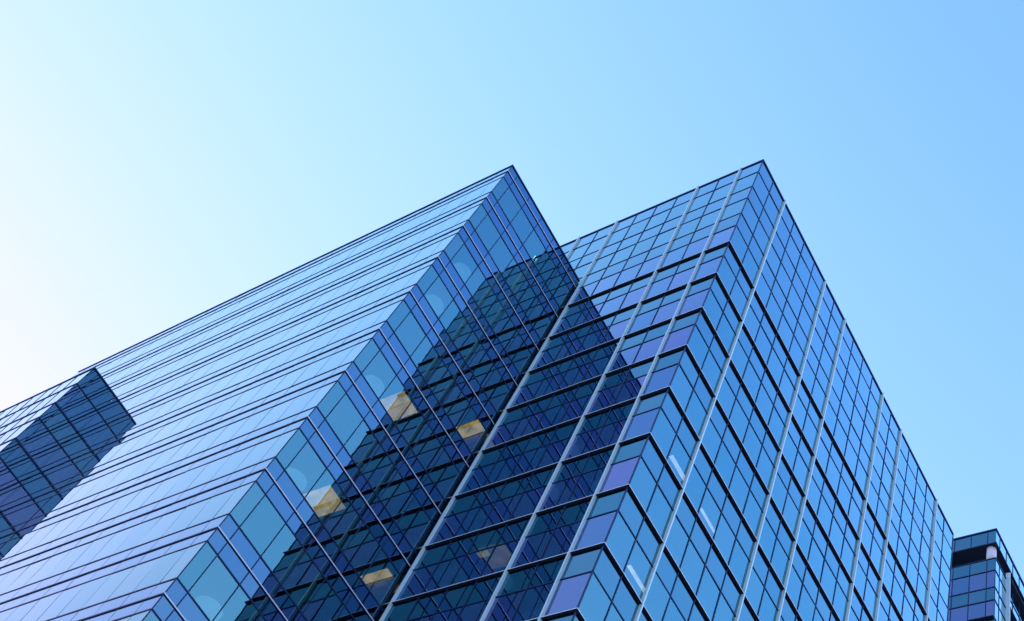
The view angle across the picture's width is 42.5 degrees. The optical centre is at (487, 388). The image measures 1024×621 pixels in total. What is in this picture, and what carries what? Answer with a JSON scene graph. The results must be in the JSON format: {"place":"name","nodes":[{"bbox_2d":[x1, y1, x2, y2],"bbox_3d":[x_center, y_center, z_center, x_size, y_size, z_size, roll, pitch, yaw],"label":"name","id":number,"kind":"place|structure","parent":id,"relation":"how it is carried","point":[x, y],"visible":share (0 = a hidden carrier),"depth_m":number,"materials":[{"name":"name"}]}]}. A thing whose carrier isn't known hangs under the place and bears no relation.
{"place":"outdoors","nodes":[
{"label":"outdoors","id":0,"kind":"place"},
{"bbox_2d":[0,0,1023,581],"label":"sky","id":1,"kind":"structure","parent":0,"point":[163,162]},
{"bbox_2d":[377,159,953,620],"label":"gridded tower","id":2,"kind":"structure","parent":0,"point":[695,419],"depth_m":68.69,"materials":[{"name":"blue glass"}]},
{"bbox_2d":[387,572,407,602],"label":"window","id":3,"kind":"structure","parent":2,"relation":"in","point":[401,580],"depth_m":58.43,"materials":[{"name":"blue glass"}]},
{"bbox_2d":[395,564,436,600],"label":"window","id":4,"kind":"structure","parent":2,"relation":"in","point":[418,578],"depth_m":57.90,"materials":[{"name":"blue glass"}]},
{"bbox_2d":[419,520,437,547],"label":"window","id":5,"kind":"structure","parent":2,"relation":"in","point":[432,527],"depth_m":61.59,"materials":[{"name":"blue glass"}]},
{"bbox_2d":[423,555,465,592],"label":"window","id":6,"kind":"structure","parent":2,"relation":"in","point":[443,575],"depth_m":57.11,"materials":[{"name":"blue glass"}]},
{"bbox_2d":[428,511,466,544],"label":"window","id":7,"kind":"structure","parent":2,"relation":"in","point":[448,527],"depth_m":61.10,"materials":[{"name":"blue glass"}]},
{"bbox_2d":[450,472,466,496],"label":"window","id":8,"kind":"structure","parent":2,"relation":"in","point":[461,479],"depth_m":64.84,"materials":[{"name":"blue glass"}]},
{"bbox_2d":[451,547,493,584],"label":"window","id":9,"kind":"structure","parent":2,"relation":"in","point":[473,564],"depth_m":56.32,"materials":[{"name":"blue glass"}]},
{"bbox_2d":[455,502,493,536],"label":"window","id":10,"kind":"structure","parent":2,"relation":"in","point":[475,517],"depth_m":60.31,"materials":[{"name":"blue glass"}]},
{"bbox_2d":[458,463,494,493],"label":"window","id":11,"kind":"structure","parent":2,"relation":"in","point":[477,477],"depth_m":64.31,"materials":[{"name":"blue glass"}]},
{"bbox_2d":[480,539,519,576],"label":"window","id":12,"kind":"structure","parent":2,"relation":"in","point":[502,554],"depth_m":55.55,"materials":[{"name":"blue glass"}]},
{"bbox_2d":[482,494,521,527],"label":"window","id":13,"kind":"structure","parent":2,"relation":"in","point":[502,510],"depth_m":59.51,"materials":[{"name":"blue glass"}]},
{"bbox_2d":[483,454,520,485],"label":"window","id":14,"kind":"structure","parent":2,"relation":"in","point":[502,469],"depth_m":63.52,"materials":[{"name":"blue glass"}]},
{"bbox_2d":[485,420,518,448],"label":"window","id":15,"kind":"structure","parent":2,"relation":"in","point":[503,433],"depth_m":67.52,"materials":[{"name":"blue glass"}]},
{"bbox_2d":[484,590,524,620],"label":"window","id":16,"kind":"structure","parent":2,"relation":"in","point":[503,608],"depth_m":51.70,"materials":[{"name":"blue glass"}]},
{"bbox_2d":[509,411,543,440],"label":"window","id":17,"kind":"structure","parent":2,"relation":"in","point":[527,425],"depth_m":66.71,"materials":[{"name":"blue glass"}]},
{"bbox_2d":[510,486,546,519],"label":"window","id":18,"kind":"structure","parent":2,"relation":"in","point":[529,500],"depth_m":58.76,"materials":[{"name":"blue glass"}]},
{"bbox_2d":[510,445,546,476],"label":"window","id":19,"kind":"structure","parent":2,"relation":"in","point":[528,461],"depth_m":62.72,"materials":[{"name":"blue glass"}]},
{"bbox_2d":[511,529,553,567],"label":"window","id":20,"kind":"structure","parent":2,"relation":"in","point":[532,548],"depth_m":54.72,"materials":[{"name":"blue glass"}]},
{"bbox_2d":[512,582,553,620],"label":"window","id":21,"kind":"structure","parent":2,"relation":"in","point":[534,599],"depth_m":50.78,"materials":[{"name":"blue glass"}]},
{"bbox_2d":[535,402,569,431],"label":"window","id":22,"kind":"structure","parent":2,"relation":"in","point":[552,416],"depth_m":65.92,"materials":[{"name":"blue glass"}]},
{"bbox_2d":[537,437,570,468],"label":"window","id":23,"kind":"structure","parent":2,"relation":"in","point":[554,452],"depth_m":61.96,"materials":[{"name":"blue glass"}]},
{"bbox_2d":[539,476,578,510],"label":"window","id":24,"kind":"structure","parent":2,"relation":"in","point":[558,493],"depth_m":57.92,"materials":[{"name":"blue glass"}]},
{"bbox_2d":[541,521,581,559],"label":"window","id":25,"kind":"structure","parent":2,"relation":"in","point":[561,540],"depth_m":53.96,"materials":[{"name":"blue glass"}]},
{"bbox_2d":[544,572,590,615],"bbox_3d":[3.024,7.860,49.852,1.538,2.372,0.035,-20,-68,31],"label":"window","id":26,"kind":"structure","parent":2,"relation":"in","point":[568,592],"depth_m":49.92,"materials":[{"name":"blue glass"}]},
{"bbox_2d":[557,363,589,389],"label":"window","id":27,"kind":"structure","parent":2,"relation":"in","point":[573,376],"depth_m":69.13,"materials":[{"name":"blue glass"}]},
{"bbox_2d":[560,394,592,422],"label":"window","id":28,"kind":"structure","parent":2,"relation":"in","point":[576,408],"depth_m":65.17,"materials":[{"name":"blue glass"}]},
{"bbox_2d":[564,427,601,459],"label":"window","id":29,"kind":"structure","parent":2,"relation":"in","point":[583,443],"depth_m":61.13,"materials":[{"name":"blue glass"}]},
{"bbox_2d":[568,467,605,501],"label":"window","id":30,"kind":"structure","parent":2,"relation":"in","point":[587,483],"depth_m":57.16,"materials":[{"name":"blue glass"}]},
{"bbox_2d":[573,511,615,550],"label":"window","id":31,"kind":"structure","parent":2,"relation":"in","point":[595,530],"depth_m":53.12,"materials":[{"name":"blue glass"}]},
{"bbox_2d":[582,354,612,380],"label":"window","id":32,"kind":"structure","parent":2,"relation":"in","point":[597,367],"depth_m":68.36,"materials":[{"name":"blue glass"}]},
{"bbox_2d":[587,384,621,413],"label":"window","id":33,"kind":"structure","parent":2,"relation":"in","point":[605,398],"depth_m":64.31,"materials":[{"name":"blue glass"}]},
{"bbox_2d":[592,418,627,450],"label":"window","id":34,"kind":"structure","parent":2,"relation":"in","point":[610,434],"depth_m":60.36,"materials":[{"name":"blue glass"}]},
{"bbox_2d":[599,456,638,492],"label":"window","id":35,"kind":"structure","parent":2,"relation":"in","point":[619,474],"depth_m":56.32,"materials":[{"name":"blue glass"}]},
{"bbox_2d":[608,344,640,371],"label":"window","id":36,"kind":"structure","parent":2,"relation":"in","point":[623,358],"depth_m":67.52,"materials":[{"name":"blue glass"}]},
{"bbox_2d":[614,375,646,404],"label":"window","id":37,"kind":"structure","parent":2,"relation":"in","point":[631,389],"depth_m":63.56,"materials":[{"name":"blue glass"}]},
{"bbox_2d":[622,408,658,440],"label":"window","id":38,"kind":"structure","parent":2,"relation":"in","point":[640,424],"depth_m":59.52,"materials":[{"name":"blue glass"}]},
{"bbox_2d":[634,335,664,362],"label":"window","id":39,"kind":"structure","parent":2,"relation":"in","point":[648,349],"depth_m":66.76,"materials":[{"name":"blue glass"}]},
{"bbox_2d":[642,364,677,394],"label":"window","id":40,"kind":"structure","parent":2,"relation":"in","point":[659,379],"depth_m":62.72,"materials":[{"name":"blue glass"}]},
{"bbox_2d":[661,325,693,352],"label":"window","id":41,"kind":"structure","parent":2,"relation":"in","point":[678,338],"depth_m":65.92,"materials":[{"name":"blue glass"}]},
{"bbox_2d":[678,289,708,314],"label":"window","id":42,"kind":"structure","parent":2,"relation":"in","point":[694,301],"depth_m":69.13,"materials":[{"name":"blue glass"}]},
{"bbox_2d":[801,519,811,552],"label":"window","id":43,"kind":"structure","parent":2,"relation":"in","point":[807,535],"depth_m":70.09,"materials":[{"name":"blue glass"}]},
{"bbox_2d":[808,539,823,581],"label":"window","id":44,"kind":"structure","parent":2,"relation":"in","point":[816,559],"depth_m":70.13,"materials":[{"name":"blue glass"}]},
{"bbox_2d":[948,528,1023,620],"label":"corner terrace tower","id":45,"kind":"structure","parent":0,"point":[987,583],"depth_m":115.04,"materials":[{"name":"blue glass"}]},
{"bbox_2d":[950,606,966,620],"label":"window","id":46,"kind":"structure","parent":45,"relation":"in","point":[957,614],"depth_m":111.51,"materials":[{"name":"blue glass"}]},
{"bbox_2d":[952,576,968,594],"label":"window","id":47,"kind":"structure","parent":45,"relation":"in","point":[960,585],"depth_m":114.55,"materials":[{"name":"blue glass"}]},
{"bbox_2d":[968,602,984,619],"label":"window","id":48,"kind":"structure","parent":45,"relation":"in","point":[975,610],"depth_m":110.69,"materials":[{"name":"blue glass"}]},
{"bbox_2d":[969,573,985,591],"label":"window","id":49,"kind":"structure","parent":45,"relation":"in","point":[978,581],"depth_m":113.76,"materials":[{"name":"blue glass"}]},
{"bbox_2d":[986,600,993,615],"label":"window","id":50,"kind":"structure","parent":45,"relation":"in","point":[989,604],"depth_m":110.11,"materials":[{"name":"blue glass"}]},
{"bbox_2d":[987,571,994,587],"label":"window","id":51,"kind":"structure","parent":45,"relation":"in","point":[990,575],"depth_m":113.21,"materials":[{"name":"blue glass"}]},
{"bbox_2d":[1000,581,1005,604],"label":"window","id":52,"kind":"structure","parent":45,"relation":"in","point":[1002,591],"depth_m":113.59,"materials":[{"name":"blue glass"}]},
{"bbox_3d":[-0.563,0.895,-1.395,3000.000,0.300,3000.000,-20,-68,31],"label":"ground","id":53,"kind":"structure","parent":0,"visible":0},
{"bbox_2d":[0,164,579,620],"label":"glass tower","id":54,"kind":"structure","parent":53,"relation":"on","point":[302,442],"depth_m":64.32,"materials":[{"name":"blue glass"}]},
{"bbox_2d":[0,565,28,593],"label":"window","id":55,"kind":"structure","parent":54,"relation":"in","point":[12,576],"depth_m":60.27,"materials":[{"name":"blue glass"}]},
{"bbox_2d":[0,529,39,559],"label":"window","id":56,"kind":"structure","parent":54,"relation":"in","point":[25,538],"depth_m":64.81,"materials":[{"name":"blue glass"}]},
{"bbox_2d":[5,599,39,620],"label":"window","id":57,"kind":"structure","parent":54,"relation":"in","point":[22,610],"depth_m":54.93,"materials":[{"name":"blue glass"}]},
{"bbox_2d":[2,558,49,593],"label":"window","id":58,"kind":"structure","parent":54,"relation":"in","point":[33,568],"depth_m":59.28,"materials":[{"name":"blue glass"}]},
{"bbox_2d":[16,521,59,553],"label":"window","id":59,"kind":"structure","parent":54,"relation":"in","point":[43,531],"depth_m":64.04,"materials":[{"name":"blue glass"}]},
{"bbox_2d":[21,591,62,620],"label":"window","id":60,"kind":"structure","parent":54,"relation":"in","point":[45,602],"depth_m":53.96,"materials":[{"name":"blue glass"}]},
{"bbox_2d":[24,549,71,585],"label":"window","id":61,"kind":"structure","parent":54,"relation":"in","point":[55,560],"depth_m":58.52,"materials":[{"name":"blue glass"}]},
{"bbox_2d":[35,514,78,546],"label":"window","id":62,"kind":"structure","parent":54,"relation":"in","point":[55,532],"depth_m":63.26,"materials":[{"name":"blue glass"}]},
{"bbox_2d":[0,367,115,504],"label":"projecting block","id":63,"kind":"structure","parent":54,"relation":"attached to","point":[38,431],"depth_m":80.34,"materials":[{"name":"blue glass"}]},
{"bbox_2d":[0,426,19,443],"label":"window","id":64,"kind":"structure","parent":63,"relation":"in","point":[4,437],"depth_m":79.51,"materials":[{"name":"blue glass"}]},
{"bbox_2d":[0,406,28,426],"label":"window","id":65,"kind":"structure","parent":63,"relation":"in","point":[19,412],"depth_m":84.07,"materials":[{"name":"blue glass"}]},
{"bbox_2d":[3,419,35,442],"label":"window","id":66,"kind":"structure","parent":63,"relation":"in","point":[23,427],"depth_m":78.53,"materials":[{"name":"blue glass"}]},
{"bbox_2d":[14,399,43,420],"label":"window","id":67,"kind":"structure","parent":63,"relation":"in","point":[33,406],"depth_m":83.25,"materials":[{"name":"blue glass"}]},
{"bbox_2d":[17,418,42,442],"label":"window","id":68,"kind":"structure","parent":63,"relation":"in","point":[32,428],"depth_m":78.15,"materials":[{"name":"blue glass"}]},
{"bbox_2d":[22,425,60,467],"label":"window","id":69,"kind":"structure","parent":63,"relation":"in","point":[41,445],"depth_m":78.51,"materials":[{"name":"blue glass"}]},
{"bbox_2d":[27,392,58,414],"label":"window","id":70,"kind":"structure","parent":63,"relation":"in","point":[49,398],"depth_m":82.50,"materials":[{"name":"blue glass"}]},
{"bbox_2d":[44,385,73,406],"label":"window","id":71,"kind":"structure","parent":63,"relation":"in","point":[64,391],"depth_m":81.74,"materials":[{"name":"blue glass"}]},
{"bbox_2d":[57,384,80,406],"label":"window","id":72,"kind":"structure","parent":63,"relation":"in","point":[75,389],"depth_m":81.34,"materials":[{"name":"blue glass"}]},
{"bbox_2d":[61,391,97,430],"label":"window","id":73,"kind":"structure","parent":63,"relation":"in","point":[79,409],"depth_m":81.70,"materials":[{"name":"blue glass"}]},
{"bbox_2d":[37,583,85,620],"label":"window","id":74,"kind":"structure","parent":54,"relation":"in","point":[66,596],"depth_m":53.02,"materials":[{"name":"blue glass"}]},
{"bbox_2d":[45,541,93,577],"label":"window","id":75,"kind":"structure","parent":54,"relation":"in","point":[75,553],"depth_m":57.74,"materials":[{"name":"blue glass"}]},
{"bbox_2d":[56,506,98,538],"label":"window","id":76,"kind":"structure","parent":54,"relation":"in","point":[82,517],"depth_m":62.47,"materials":[{"name":"blue glass"}]},
{"bbox_2d":[58,574,110,615],"bbox_3d":[-16.003,8.241,52.232,1.492,2.242,0.040,-20,-68,31],"label":"window","id":77,"kind":"structure","parent":54,"relation":"in","point":[91,587],"depth_m":52.24,"materials":[{"name":"blue glass"}]},
{"bbox_2d":[68,533,115,569],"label":"window","id":78,"kind":"structure","parent":54,"relation":"in","point":[97,545],"depth_m":56.97,"materials":[{"name":"blue glass"}]},
{"bbox_2d":[77,498,119,530],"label":"window","id":79,"kind":"structure","parent":54,"relation":"in","point":[103,509],"depth_m":61.70,"materials":[{"name":"blue glass"}]},
{"bbox_2d":[82,566,134,607],"bbox_3d":[-14.799,7.792,51.458,1.492,2.242,0.031,-20,-68,31],"label":"window","id":80,"kind":"structure","parent":54,"relation":"in","point":[114,580],"depth_m":51.45,"materials":[{"name":"blue glass"}]},
{"bbox_2d":[89,525,137,562],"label":"window","id":81,"kind":"structure","parent":54,"relation":"in","point":[121,536],"depth_m":56.19,"materials":[{"name":"blue glass"}]},
{"bbox_2d":[98,489,141,522],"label":"window","id":82,"kind":"structure","parent":54,"relation":"in","point":[123,501],"depth_m":60.94,"materials":[{"name":"blue glass"}]},
{"bbox_2d":[102,460,142,490],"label":"window","id":83,"kind":"structure","parent":54,"relation":"in","point":[129,469],"depth_m":65.65,"materials":[{"name":"blue glass"}]},
{"bbox_2d":[107,557,160,599],"bbox_3d":[-13.595,7.343,50.685,1.492,2.242,0.035,-20,-68,31],"label":"window","id":84,"kind":"structure","parent":54,"relation":"in","point":[140,571],"depth_m":50.68,"materials":[{"name":"blue glass"}]},
{"bbox_2d":[113,516,161,553],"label":"window","id":85,"kind":"structure","parent":54,"relation":"in","point":[142,529],"depth_m":55.43,"materials":[{"name":"blue glass"}]},
{"bbox_2d":[119,481,162,514],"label":"window","id":86,"kind":"structure","parent":54,"relation":"in","point":[143,495],"depth_m":60.15,"materials":[{"name":"blue glass"}]},
{"bbox_2d":[122,451,163,482],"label":"window","id":87,"kind":"structure","parent":54,"relation":"in","point":[146,463],"depth_m":64.88,"materials":[{"name":"blue glass"}]},
{"bbox_2d":[136,507,185,545],"bbox_3d":[-13.513,5.747,54.647,1.492,2.242,0.046,-20,-68,31],"label":"window","id":88,"kind":"structure","parent":54,"relation":"in","point":[166,521],"depth_m":54.64,"materials":[{"name":"blue glass"}]},
{"bbox_2d":[134,548,187,590],"bbox_3d":[-12.391,6.894,49.911,1.492,2.242,0.037,-20,-68,31],"label":"window","id":89,"kind":"structure","parent":54,"relation":"in","point":[161,568],"depth_m":49.92,"materials":[{"name":"blue glass"}]},
{"bbox_2d":[141,472,185,506],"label":"window","id":90,"kind":"structure","parent":54,"relation":"in","point":[166,485],"depth_m":59.38,"materials":[{"name":"blue glass"}]},
{"bbox_2d":[144,443,183,473],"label":"window","id":91,"kind":"structure","parent":54,"relation":"in","point":[166,455],"depth_m":64.13,"materials":[{"name":"blue glass"}]},
{"bbox_2d":[161,542,204,581],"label":"window","id":92,"kind":"structure","parent":54,"relation":"in","point":[191,551],"depth_m":49.28,"materials":[{"name":"blue glass"}]},
{"bbox_2d":[164,434,205,465],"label":"window","id":93,"kind":"structure","parent":54,"relation":"in","point":[188,446],"depth_m":63.33,"materials":[{"name":"blue glass"}]},
{"bbox_2d":[164,463,208,497],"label":"window","id":94,"kind":"structure","parent":54,"relation":"in","point":[183,483],"depth_m":58.62,"materials":[{"name":"blue glass"}]},
{"bbox_2d":[162,498,210,536],"bbox_3d":[-12.309,5.298,53.873,1.492,2.242,0.030,-20,-68,31],"label":"window","id":95,"kind":"structure","parent":54,"relation":"in","point":[186,517],"depth_m":53.87,"materials":[{"name":"blue glass"}]},
{"bbox_2d":[185,425,227,457],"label":"window","id":96,"kind":"structure","parent":54,"relation":"in","point":[208,439],"depth_m":62.56,"materials":[{"name":"blue glass"}]},
{"bbox_2d":[186,454,231,489],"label":"window","id":97,"kind":"structure","parent":54,"relation":"in","point":[211,469],"depth_m":57.83,"materials":[{"name":"blue glass"}]},
{"bbox_2d":[187,488,236,527],"bbox_3d":[-11.105,4.850,53.099,1.492,2.242,0.037,-20,-68,31],"label":"window","id":98,"kind":"structure","parent":54,"relation":"in","point":[215,503],"depth_m":53.10,"materials":[{"name":"blue glass"}]},
{"bbox_2d":[207,416,249,448],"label":"window","id":99,"kind":"structure","parent":54,"relation":"in","point":[231,429],"depth_m":61.79,"materials":[{"name":"blue glass"}]},
{"bbox_2d":[210,445,255,480],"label":"window","id":100,"kind":"structure","parent":54,"relation":"in","point":[236,459],"depth_m":57.06,"materials":[{"name":"blue glass"}]},
{"bbox_2d":[214,482,253,517],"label":"window","id":101,"kind":"structure","parent":54,"relation":"in","point":[237,495],"depth_m":52.48,"materials":[{"name":"blue glass"}]},
{"bbox_2d":[226,383,265,412],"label":"window","id":102,"kind":"structure","parent":54,"relation":"in","point":[248,395],"depth_m":65.76,"materials":[{"name":"blue glass"}]},
{"bbox_2d":[230,407,272,439],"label":"window","id":103,"kind":"structure","parent":54,"relation":"in","point":[255,419],"depth_m":61.03,"materials":[{"name":"blue glass"}]},
{"bbox_2d":[234,435,280,471],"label":"window","id":104,"kind":"structure","parent":54,"relation":"in","point":[260,449],"depth_m":56.29,"materials":[{"name":"blue glass"}]},
{"bbox_2d":[248,374,286,403],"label":"window","id":105,"kind":"structure","parent":54,"relation":"in","point":[271,385],"depth_m":64.99,"materials":[{"name":"blue glass"}]},
{"bbox_2d":[253,398,295,430],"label":"window","id":106,"kind":"structure","parent":54,"relation":"in","point":[275,413],"depth_m":60.26,"materials":[{"name":"blue glass"}]},
{"bbox_2d":[260,429,296,461],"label":"window","id":107,"kind":"structure","parent":54,"relation":"in","point":[285,437],"depth_m":55.65,"materials":[{"name":"blue glass"}]},
{"bbox_2d":[270,364,309,394],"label":"window","id":108,"kind":"structure","parent":54,"relation":"in","point":[288,381],"depth_m":64.22,"materials":[{"name":"blue glass"}]},
{"bbox_2d":[277,388,319,420],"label":"window","id":109,"kind":"structure","parent":54,"relation":"in","point":[300,402],"depth_m":59.48,"materials":[{"name":"blue glass"}]},
{"bbox_2d":[292,355,331,385],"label":"window","id":110,"kind":"structure","parent":54,"relation":"in","point":[313,368],"depth_m":63.46,"materials":[{"name":"blue glass"}]},
{"bbox_2d":[315,345,354,375],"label":"window","id":111,"kind":"structure","parent":54,"relation":"in","point":[336,359],"depth_m":62.67,"materials":[{"name":"blue glass"}]},
{"bbox_2d":[349,306,387,335],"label":"window","id":112,"kind":"structure","parent":54,"relation":"in","point":[368,320],"depth_m":65.87,"materials":[{"name":"blue glass"}]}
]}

